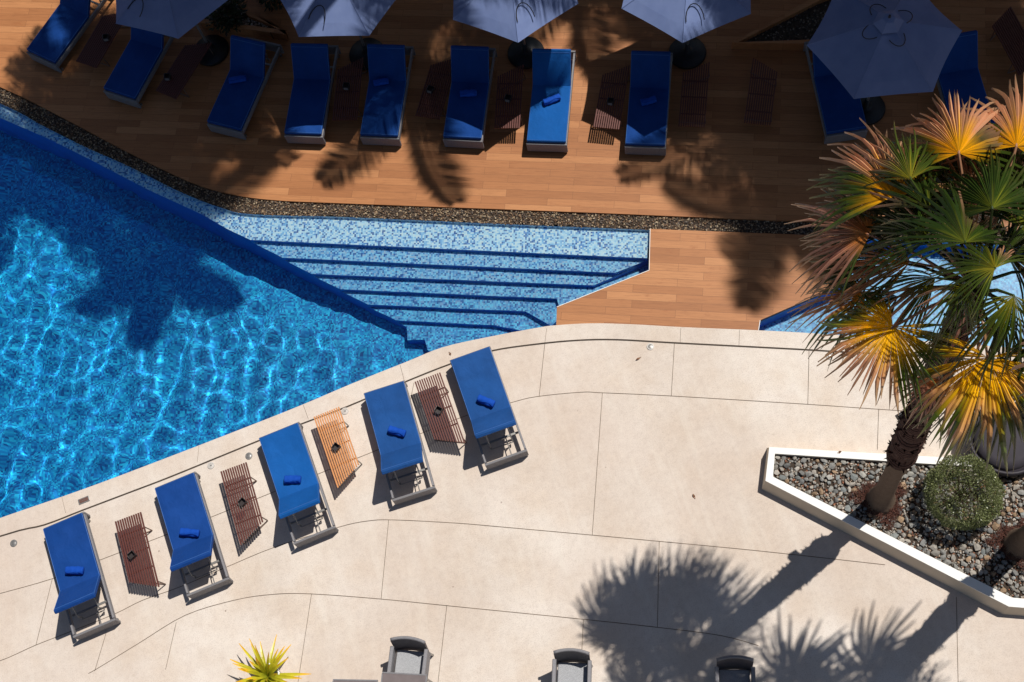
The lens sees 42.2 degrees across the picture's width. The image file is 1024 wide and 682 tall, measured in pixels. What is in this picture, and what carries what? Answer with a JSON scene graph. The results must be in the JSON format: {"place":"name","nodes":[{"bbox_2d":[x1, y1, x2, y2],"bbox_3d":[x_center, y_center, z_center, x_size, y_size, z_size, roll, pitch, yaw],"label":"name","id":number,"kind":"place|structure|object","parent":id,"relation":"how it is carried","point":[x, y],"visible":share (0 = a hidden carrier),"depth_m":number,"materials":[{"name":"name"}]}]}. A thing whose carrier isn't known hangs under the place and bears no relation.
{"place":"outdoors","nodes":[
{"label":"outdoors","id":0,"kind":"place"},
{"bbox_2d":[127,550,136,559],"bbox_3d":[-6.277,3.537,21.913,0.116,0.085,0.116,-43,70,-9],"label":"ashtray","id":1,"kind":"object","parent":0,"point":[131,555],"visible":1,"depth_m":21.92,"materials":[{"name":"grey metal"}]},
{"bbox_2d":[238,497,247,506],"bbox_3d":[-4.473,2.674,22.022,0.116,0.085,0.116,38,78,18],"label":"ashtray","id":2,"kind":"object","parent":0,"point":[242,502],"visible":1,"depth_m":22.03,"materials":[{"name":"black metal"}]},
{"bbox_2d":[0,104,649,517],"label":"water","id":3,"kind":"structure","parent":0,"point":[146,320],"depth_m":23.69,"materials":[{"name":"blue liquid"}]},
{"bbox_2d":[6,106,946,242],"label":"pool wall","id":4,"kind":"structure","parent":0,"point":[379,218],"depth_m":24.09,"materials":[{"name":"tile"}]},
{"bbox_2d":[0,88,1023,245],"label":"gravel bed","id":5,"kind":"object","parent":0,"point":[372,215],"visible":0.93,"depth_m":24.09,"materials":[{"name":"grey gravel"}]},
{"bbox_2d":[0,323,1023,681],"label":"pavement","id":6,"kind":"structure","parent":0,"point":[656,463],"depth_m":21.75,"materials":[{"name":"concrete"}]},
{"bbox_2d":[10,540,16,546],"bbox_3d":[-8.495,3.447,22.630,0.124,0.014,0.124,-18,68,0],"label":"drain cover","id":7,"kind":"object","parent":6,"relation":"in","point":[13,543],"visible":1,"depth_m":22.62,"materials":[{"name":"grey metal"}]},
{"bbox_2d":[43,511,120,639],"bbox_3d":[-7.201,3.807,21.879,0.736,0.867,1.982,-23,68,-2],"label":"sun lounger","id":8,"kind":"object","parent":6,"relation":"on","point":[70,541],"visible":1,"depth_m":21.98,"materials":[{"name":"blue fabric"}]},
{"bbox_2d":[65,566,83,574],"bbox_3d":[-7.216,3.784,21.898,0.307,0.104,0.143,0,69,7],"label":"rolled towel","id":9,"kind":"object","parent":8,"relation":"on","point":[76,570],"visible":1,"depth_m":21.86,"materials":[{"name":"blue fabric"}]},
{"bbox_2d":[78,495,89,504],"bbox_3d":[-7.341,2.729,22.760,0.200,0.023,0.100,-22,68,-2],"label":"drain cover","id":10,"kind":"object","parent":6,"relation":"on","point":[83,500],"depth_m":22.75,"materials":[{"name":"brown metal"}]},
{"bbox_2d":[115,512,165,586],"bbox_3d":[-6.190,3.578,22.119,0.498,0.343,1.330,-20,68,-1],"label":"slatted table","id":11,"kind":"object","parent":6,"relation":"on","point":[137,535],"visible":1,"depth_m":21.99,"materials":[{"name":"brown wood"}]},
{"bbox_2d":[155,472,232,598],"bbox_3d":[-5.341,3.136,21.908,0.736,0.867,1.982,-22,68,-2],"label":"sun lounger","id":12,"kind":"object","parent":6,"relation":"on","point":[182,502],"visible":1,"depth_m":22.01,"materials":[{"name":"blue fabric"}]},
{"bbox_2d":[179,528,199,536],"bbox_3d":[-5.320,3.158,21.904,0.332,0.107,0.143,2,70,8],"label":"rolled towel","id":13,"kind":"object","parent":12,"relation":"on","point":[188,532],"visible":1,"depth_m":21.86,"materials":[{"name":"blue fabric"}]},
{"bbox_2d":[207,462,214,468],"bbox_3d":[-5.154,2.129,22.723,0.124,0.018,0.124,-18,68,0],"label":"ground light","id":14,"kind":"object","parent":6,"relation":"on","point":[210,465],"visible":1,"depth_m":22.72,"materials":[{"name":"grey plastic"}]},
{"bbox_2d":[220,462,267,544],"bbox_3d":[-4.448,2.753,22.220,0.498,0.343,1.330,-20,68,-1],"label":"slatted table","id":15,"kind":"object","parent":6,"relation":"on","point":[235,483],"visible":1,"depth_m":22.09,"materials":[{"name":"brown wood"}]},
{"bbox_2d":[245,452,252,459],"bbox_3d":[-4.500,1.966,22.708,0.124,0.014,0.124,-18,68,0],"label":"drain cover","id":16,"kind":"object","parent":6,"relation":"on","point":[248,455],"visible":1,"depth_m":22.70,"materials":[{"name":"grey metal"}]},
{"bbox_2d":[230,634,308,681],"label":"potted bromeliad","id":17,"kind":"object","parent":6,"relation":"on","point":[262,670],"visible":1,"depth_m":20.88,"materials":[{"name":"yellow plant"}]},
{"bbox_2d":[259,422,338,547],"bbox_3d":[-3.612,2.304,22.014,0.736,0.867,1.982,-22,68,-2],"label":"sun lounger","id":18,"kind":"object","parent":6,"relation":"on","point":[286,450],"visible":1,"depth_m":22.11,"materials":[{"name":"blue fabric"}]},
{"bbox_2d":[284,475,300,482],"bbox_3d":[-3.640,2.296,22.028,0.282,0.105,0.143,-1,69,6],"label":"rolled towel","id":19,"kind":"object","parent":18,"relation":"on","point":[292,479],"visible":1,"depth_m":21.99,"materials":[{"name":"blue fabric"}]},
{"bbox_2d":[314,407,361,487],"bbox_3d":[-2.891,1.831,22.381,0.498,0.343,1.330,-22,68,-2],"label":"slatted table","id":20,"kind":"object","parent":6,"relation":"on","point":[335,431],"visible":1,"depth_m":22.26,"materials":[{"name":"orange wood"}]},
{"bbox_2d":[331,442,340,451],"bbox_3d":[-2.941,1.774,22.177,0.116,0.085,0.116,32,76,17],"label":"napkin holder","id":21,"kind":"object","parent":20,"relation":"on","point":[336,447],"visible":1,"depth_m":22.19,"materials":[{"name":"grey metal"}]},
{"bbox_2d":[341,408,348,414],"bbox_3d":[-2.868,1.202,22.798,0.124,0.018,0.124,-18,68,0],"label":"ground light","id":22,"kind":"object","parent":6,"relation":"on","point":[344,411],"visible":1,"depth_m":22.79,"materials":[{"name":"grey plastic"}]},
{"bbox_2d":[332,679,377,681],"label":"square table","id":23,"kind":"object","parent":6,"relation":"on","point":[347,680],"visible":1,"depth_m":20.45,"materials":[{"name":"grey metal"}]},
{"bbox_2d":[364,380,436,504],"bbox_3d":[-1.911,1.603,22.074,0.736,0.867,1.982,-18,68,0],"label":"sun lounger","id":24,"kind":"object","parent":6,"relation":"on","point":[389,405],"visible":1,"depth_m":22.16,"materials":[{"name":"blue fabric"}]},
{"bbox_2d":[387,425,405,436],"bbox_3d":[-1.917,1.505,22.118,0.304,0.106,0.143,14,72,12],"label":"rolled towel","id":25,"kind":"object","parent":24,"relation":"on","point":[393,430],"visible":1,"depth_m":22.08,"materials":[{"name":"blue fabric"}]},
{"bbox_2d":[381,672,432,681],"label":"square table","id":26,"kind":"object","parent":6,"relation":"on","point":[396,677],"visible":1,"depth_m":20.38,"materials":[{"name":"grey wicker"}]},
{"bbox_2d":[387,636,433,681],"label":"wicker armchair","id":27,"kind":"object","parent":6,"relation":"on","point":[403,658],"visible":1,"depth_m":20.72,"materials":[{"name":"grey wicker"}]},
{"bbox_2d":[415,373,466,443],"bbox_3d":[-1.195,1.249,22.397,0.498,0.343,1.330,-20,68,-1],"label":"slatted table","id":28,"kind":"object","parent":6,"relation":"on","point":[445,392],"visible":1,"depth_m":22.27,"materials":[{"name":"brown wood"}]},
{"bbox_2d":[434,406,442,414],"bbox_3d":[-1.231,1.163,22.202,0.116,0.085,0.116,27,75,15],"label":"napkin holder","id":29,"kind":"object","parent":28,"relation":"on","point":[438,410],"visible":1,"depth_m":22.21,"materials":[{"name":"grey metal"}]},
{"bbox_2d":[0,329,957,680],"bbox_3d":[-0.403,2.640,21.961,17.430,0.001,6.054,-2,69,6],"label":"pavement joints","id":30,"kind":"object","parent":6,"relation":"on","point":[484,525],"visible":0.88,"depth_m":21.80,"materials":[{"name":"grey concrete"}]},
{"bbox_2d":[450,346,528,469],"bbox_3d":[-0.422,1.021,22.114,0.736,0.867,1.982,-20,68,-1],"label":"sun lounger","id":31,"kind":"object","parent":6,"relation":"on","point":[476,373],"visible":1,"depth_m":22.21,"materials":[{"name":"blue fabric"}]},
{"bbox_2d":[477,394,495,406],"bbox_3d":[-0.432,1.000,22.130,0.306,0.104,0.140,21,73,14],"label":"rolled towel","id":32,"kind":"object","parent":31,"relation":"on","point":[484,400],"visible":1,"depth_m":22.09,"materials":[{"name":"blue fabric"}]},
{"bbox_2d":[0,339,981,536],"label":"drain channel","id":33,"kind":"object","parent":6,"relation":"on","point":[414,378],"visible":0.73,"depth_m":22.72,"materials":[{"name":"grey metal"}]},
{"bbox_2d":[552,648,592,681],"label":"wicker armchair","id":34,"kind":"object","parent":6,"relation":"on","point":[580,670],"visible":1,"depth_m":20.38,"materials":[{"name":"grey wicker"}]},
{"bbox_2d":[647,343,653,349],"bbox_3d":[2.356,0.094,22.588,0.124,0.014,0.124,-18,68,0],"label":"ground light","id":35,"kind":"object","parent":6,"relation":"on","point":[651,346],"visible":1,"depth_m":22.58,"materials":[{"name":"grey plastic"}]},
{"bbox_2d":[556,229,846,329],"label":"timber bridge","id":36,"kind":"structure","parent":6,"relation":"on","point":[719,280],"depth_m":22.91,"materials":[{"name":"brown wood"}]},
{"bbox_2d":[557,245,759,329],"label":"bridge edge trim","id":37,"kind":"structure","parent":36,"relation":"on","point":[625,279],"depth_m":23.07,"materials":[{"name":"brown wood"}]},
{"bbox_2d":[714,655,755,681],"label":"wicker armchair","id":38,"kind":"object","parent":6,"relation":"on","point":[743,665],"visible":1,"depth_m":20.09,"materials":[{"name":"grey wicker"}]},
{"bbox_2d":[762,447,1023,615],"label":"raised planter","id":39,"kind":"object","parent":6,"relation":"on","point":[990,596],"visible":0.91,"depth_m":20.88,"materials":[{"name":"concrete"}]},
{"bbox_2d":[773,455,1023,598],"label":"rocks","id":40,"kind":"object","parent":39,"relation":"in","point":[949,537],"visible":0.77,"depth_m":20.83,"materials":[{"name":"grey stone"}]},
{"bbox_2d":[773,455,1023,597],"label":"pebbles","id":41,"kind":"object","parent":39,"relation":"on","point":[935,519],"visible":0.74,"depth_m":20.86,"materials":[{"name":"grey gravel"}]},
{"bbox_2d":[785,73,1023,529],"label":"fan palm","id":42,"kind":"object","parent":39,"relation":"in","point":[923,204],"visible":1,"depth_m":13.81,"materials":[{"name":"green plant"}]},
{"bbox_2d":[895,411,902,421],"bbox_3d":[5.415,1.020,18.210,0.260,0.165,0.176,-31,69,-5],"label":"floodlight","id":43,"kind":"object","parent":42,"relation":"attached to","point":[899,416],"visible":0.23,"depth_m":18.17,"materials":[{"name":"metal"}]},
{"bbox_2d":[919,451,1006,531],"bbox_3d":[6.962,2.292,20.421,1.246,1.012,1.234,-18,68,0],"label":"round shrub","id":44,"kind":"object","parent":39,"relation":"on","point":[995,482],"visible":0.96,"depth_m":20.27,"materials":[{"name":"green plant"}]},
{"bbox_2d":[967,405,1023,476],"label":"plant pot","id":45,"kind":"object","parent":39,"relation":"on","point":[981,452],"visible":0.3,"depth_m":20.84,"materials":[{"name":"grey concrete"}]},
{"bbox_2d":[983,342,1023,574],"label":"fan palm","id":46,"kind":"object","parent":39,"relation":"in","point":[1011,545],"visible":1,"depth_m":20.36,"materials":[{"name":"green plant"}]},
{"bbox_2d":[0,0,1023,231],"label":"timber deck","id":47,"kind":"structure","parent":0,"point":[727,162],"depth_m":24.42,"materials":[{"name":"brown wood"}]},
{"bbox_2d":[27,0,106,72],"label":"sun lounger","id":48,"kind":"object","parent":47,"relation":"on","point":[61,32],"visible":1,"depth_m":25.87,"materials":[{"name":"blue fabric"}]},
{"bbox_2d":[76,14,128,67],"bbox_3d":[-7.923,-5.851,25.895,0.498,0.343,1.330,20,73,14],"label":"slatted table","id":49,"kind":"object","parent":47,"relation":"on","point":[94,50],"visible":0.81,"depth_m":25.70,"materials":[{"name":"brown wood"}]},
{"bbox_2d":[102,34,109,40],"bbox_3d":[-7.849,-5.863,25.659,0.116,0.085,0.116,-7,69,4],"label":"napkin holder","id":50,"kind":"object","parent":49,"relation":"on","point":[105,37],"visible":1,"depth_m":25.65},
{"bbox_2d":[103,27,173,108],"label":"sun lounger","id":51,"kind":"object","parent":47,"relation":"on","point":[137,65],"visible":0.68,"depth_m":25.38,"materials":[{"name":"blue fabric"}]},
{"bbox_2d":[116,0,228,65],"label":"parasol","id":52,"kind":"object","parent":47,"relation":"on","point":[177,19],"visible":0.89,"depth_m":23.32,"materials":[{"name":"fabric"}]},
{"bbox_2d":[156,42,213,98],"bbox_3d":[-6.231,-5.167,25.432,0.498,0.343,1.330,23,74,15],"label":"slatted table","id":53,"kind":"object","parent":47,"relation":"on","point":[185,64],"visible":1,"depth_m":25.27,"materials":[{"name":"brown wood"}]},
{"bbox_2d":[164,73,170,80],"bbox_3d":[-6.539,-5.010,25.178,0.116,0.085,0.116,-1,69,6],"label":"napkin holder","id":54,"kind":"object","parent":53,"relation":"on","point":[167,76],"visible":1,"depth_m":25.17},
{"bbox_2d":[200,1,288,40],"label":"curb bed","id":55,"kind":"object","parent":47,"relation":"on","point":[255,25],"visible":0.41,"depth_m":25.65,"materials":[{"name":"stone"}]},
{"bbox_2d":[205,0,247,36],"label":"dark shrub","id":56,"kind":"object","parent":55,"relation":"in","point":[221,15],"visible":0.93,"depth_m":25.48,"materials":[{"name":"green plant"}]},
{"bbox_2d":[207,35,283,139],"bbox_3d":[-5.069,-4.892,24.912,0.736,0.867,1.982,15,72,12],"label":"sun lounger","id":57,"kind":"object","parent":47,"relation":"on","point":[234,106],"visible":0.99,"depth_m":24.85,"materials":[{"name":"blue fabric"}]},
{"bbox_2d":[228,75,246,83],"bbox_3d":[-5.154,-4.917,24.940,0.334,0.103,0.144,-8,69,4],"label":"rolled towel","id":58,"kind":"object","parent":57,"relation":"on","point":[238,79],"visible":1,"depth_m":24.90,"materials":[{"name":"blue fabric"}]},
{"bbox_2d":[284,43,340,143],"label":"sun lounger","id":59,"kind":"object","parent":47,"relation":"on","point":[309,105],"visible":1,"depth_m":24.64,"materials":[{"name":"blue fabric"}]},
{"bbox_2d":[281,0,394,69],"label":"parasol","id":60,"kind":"object","parent":47,"relation":"on","point":[313,18],"visible":0.89,"depth_m":22.86,"materials":[{"name":"fabric"}]},
{"bbox_2d":[332,57,366,120],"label":"slatted table","id":61,"kind":"object","parent":47,"relation":"on","point":[346,97],"visible":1,"depth_m":24.66,"materials":[{"name":"brown wood"}]},
{"bbox_2d":[343,82,349,89],"bbox_3d":[-3.080,-4.730,24.655,0.116,0.085,0.116,4,70,8],"label":"napkin holder","id":62,"kind":"object","parent":61,"relation":"on","point":[346,85],"visible":1,"depth_m":24.65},
{"bbox_2d":[360,44,415,145],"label":"sun lounger","id":63,"kind":"object","parent":47,"relation":"on","point":[384,111],"visible":1,"depth_m":24.43,"materials":[{"name":"blue fabric"}]},
{"bbox_2d":[373,78,388,85],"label":"rolled towel","id":64,"kind":"object","parent":63,"relation":"on","point":[381,81],"visible":1,"depth_m":24.52,"materials":[{"name":"blue fabric"}]},
{"bbox_2d":[415,59,451,119],"bbox_3d":[-1.370,-4.641,24.646,0.498,0.343,1.330,11,71,11],"label":"slatted table","id":65,"kind":"object","parent":47,"relation":"on","point":[434,73],"visible":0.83,"depth_m":24.45,"materials":[{"name":"brown wood"}]},
{"bbox_2d":[426,85,434,93],"bbox_3d":[-1.505,-4.629,24.426,0.116,0.085,0.116,21,73,14],"label":"napkin holder","id":66,"kind":"object","parent":65,"relation":"on","point":[430,89],"visible":1,"depth_m":24.42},
{"bbox_2d":[443,45,496,148],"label":"sun lounger","id":67,"kind":"object","parent":47,"relation":"on","point":[466,118],"visible":1,"depth_m":24.22,"materials":[{"name":"blue fabric"}]},
{"bbox_2d":[460,89,476,96],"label":"rolled towel","id":68,"kind":"object","parent":67,"relation":"on","point":[468,93],"visible":1,"depth_m":24.23,"materials":[{"name":"blue fabric"}]},
{"bbox_2d":[494,64,525,128],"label":"slatted table","id":69,"kind":"object","parent":47,"relation":"on","point":[509,115],"visible":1,"depth_m":24.22,"materials":[{"name":"brown wood"}]},
{"bbox_2d":[504,94,511,101],"bbox_3d":[-0.073,-4.420,24.174,0.116,0.085,0.116,15,72,12],"label":"napkin holder","id":70,"kind":"object","parent":69,"relation":"on","point":[507,97],"visible":1,"depth_m":24.17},
{"bbox_2d":[453,0,577,68],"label":"parasol","id":71,"kind":"object","parent":47,"relation":"on","point":[517,22],"visible":0.91,"depth_m":22.50,"materials":[{"name":"fabric"}]},
{"bbox_2d":[526,48,575,151],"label":"sun lounger","id":72,"kind":"object","parent":47,"relation":"on","point":[548,124],"visible":1,"depth_m":24.00,"materials":[{"name":"blue fabric"}]},
{"bbox_2d":[543,94,560,105],"bbox_3d":[0.721,-4.370,24.023,0.324,0.105,0.140,-21,68,-1],"label":"rolled towel","id":73,"kind":"object","parent":72,"relation":"on","point":[552,99],"visible":1,"depth_m":23.98,"materials":[{"name":"blue fabric"}]},
{"bbox_2d":[593,65,629,129],"bbox_3d":[1.822,-4.372,24.159,0.498,0.343,1.330,7,70,10],"label":"slatted table","id":74,"kind":"object","parent":47,"relation":"on","point":[617,84],"visible":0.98,"depth_m":23.99,"materials":[{"name":"brown wood"}]},
{"bbox_2d":[607,97,613,105],"bbox_3d":[1.772,-4.314,23.912,0.116,0.085,0.117,10,71,10],"label":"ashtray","id":75,"kind":"object","parent":74,"relation":"on","point":[610,100],"visible":1,"depth_m":23.91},
{"bbox_2d":[625,50,672,155],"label":"sun lounger","id":76,"kind":"object","parent":47,"relation":"on","point":[647,125],"visible":1,"depth_m":23.75,"materials":[{"name":"blue fabric"}]},
{"bbox_2d":[640,95,656,105],"bbox_3d":[2.447,-4.307,23.789,0.287,0.108,0.146,-16,68,1],"label":"rolled towel","id":77,"kind":"object","parent":76,"relation":"on","point":[649,100],"visible":1,"depth_m":23.75,"materials":[{"name":"blue fabric"}]},
{"bbox_2d":[622,0,750,68],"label":"parasol","id":78,"kind":"object","parent":47,"relation":"on","point":[684,23],"visible":0.97,"depth_m":22.09,"materials":[{"name":"fabric"}]},
{"bbox_2d":[678,62,709,127],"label":"slatted table","id":79,"kind":"object","parent":47,"relation":"on","point":[691,80],"visible":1,"depth_m":23.81,"materials":[{"name":"brown wood"}]},
{"bbox_2d":[744,58,776,125],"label":"slatted table","id":80,"kind":"object","parent":47,"relation":"on","point":[760,94],"visible":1,"depth_m":23.68,"materials":[{"name":"brown wood"}]},
{"bbox_2d":[732,0,830,50],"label":"curb bed","id":81,"kind":"object","parent":47,"relation":"on","point":[795,28],"visible":0.64,"depth_m":24.33,"materials":[{"name":"stone"}]},
{"bbox_2d":[803,41,867,143],"bbox_3d":[5.743,-4.594,23.494,0.736,0.867,1.982,-8,69,4],"label":"sun lounger","id":82,"kind":"object","parent":47,"relation":"on","point":[840,108],"visible":0.66,"depth_m":23.40,"materials":[{"name":"blue fabric"}]},
{"bbox_2d":[807,0,961,125],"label":"parasol","id":83,"kind":"object","parent":47,"relation":"on","point":[868,53],"visible":0.97,"depth_m":21.33,"materials":[{"name":"fabric"}]},
{"bbox_2d":[936,30,994,131],"bbox_3d":[7.870,-4.596,23.238,0.736,0.867,1.982,-9,69,3],"label":"sun lounger","id":84,"kind":"object","parent":47,"relation":"on","point":[960,72],"visible":0.52,"depth_m":23.24,"materials":[{"name":"blue fabric"}]},
{"bbox_2d":[990,7,1023,74],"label":"slatted table","id":85,"kind":"object","parent":47,"relation":"on","point":[1016,29],"visible":0.98,"depth_m":23.52,"materials":[{"name":"brown wood"}]},
{"bbox_2d":[759,239,1023,347],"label":"water","id":86,"kind":"structure","parent":0,"point":[780,321],"depth_m":22.48,"materials":[{"name":"blue liquid"}]}
]}

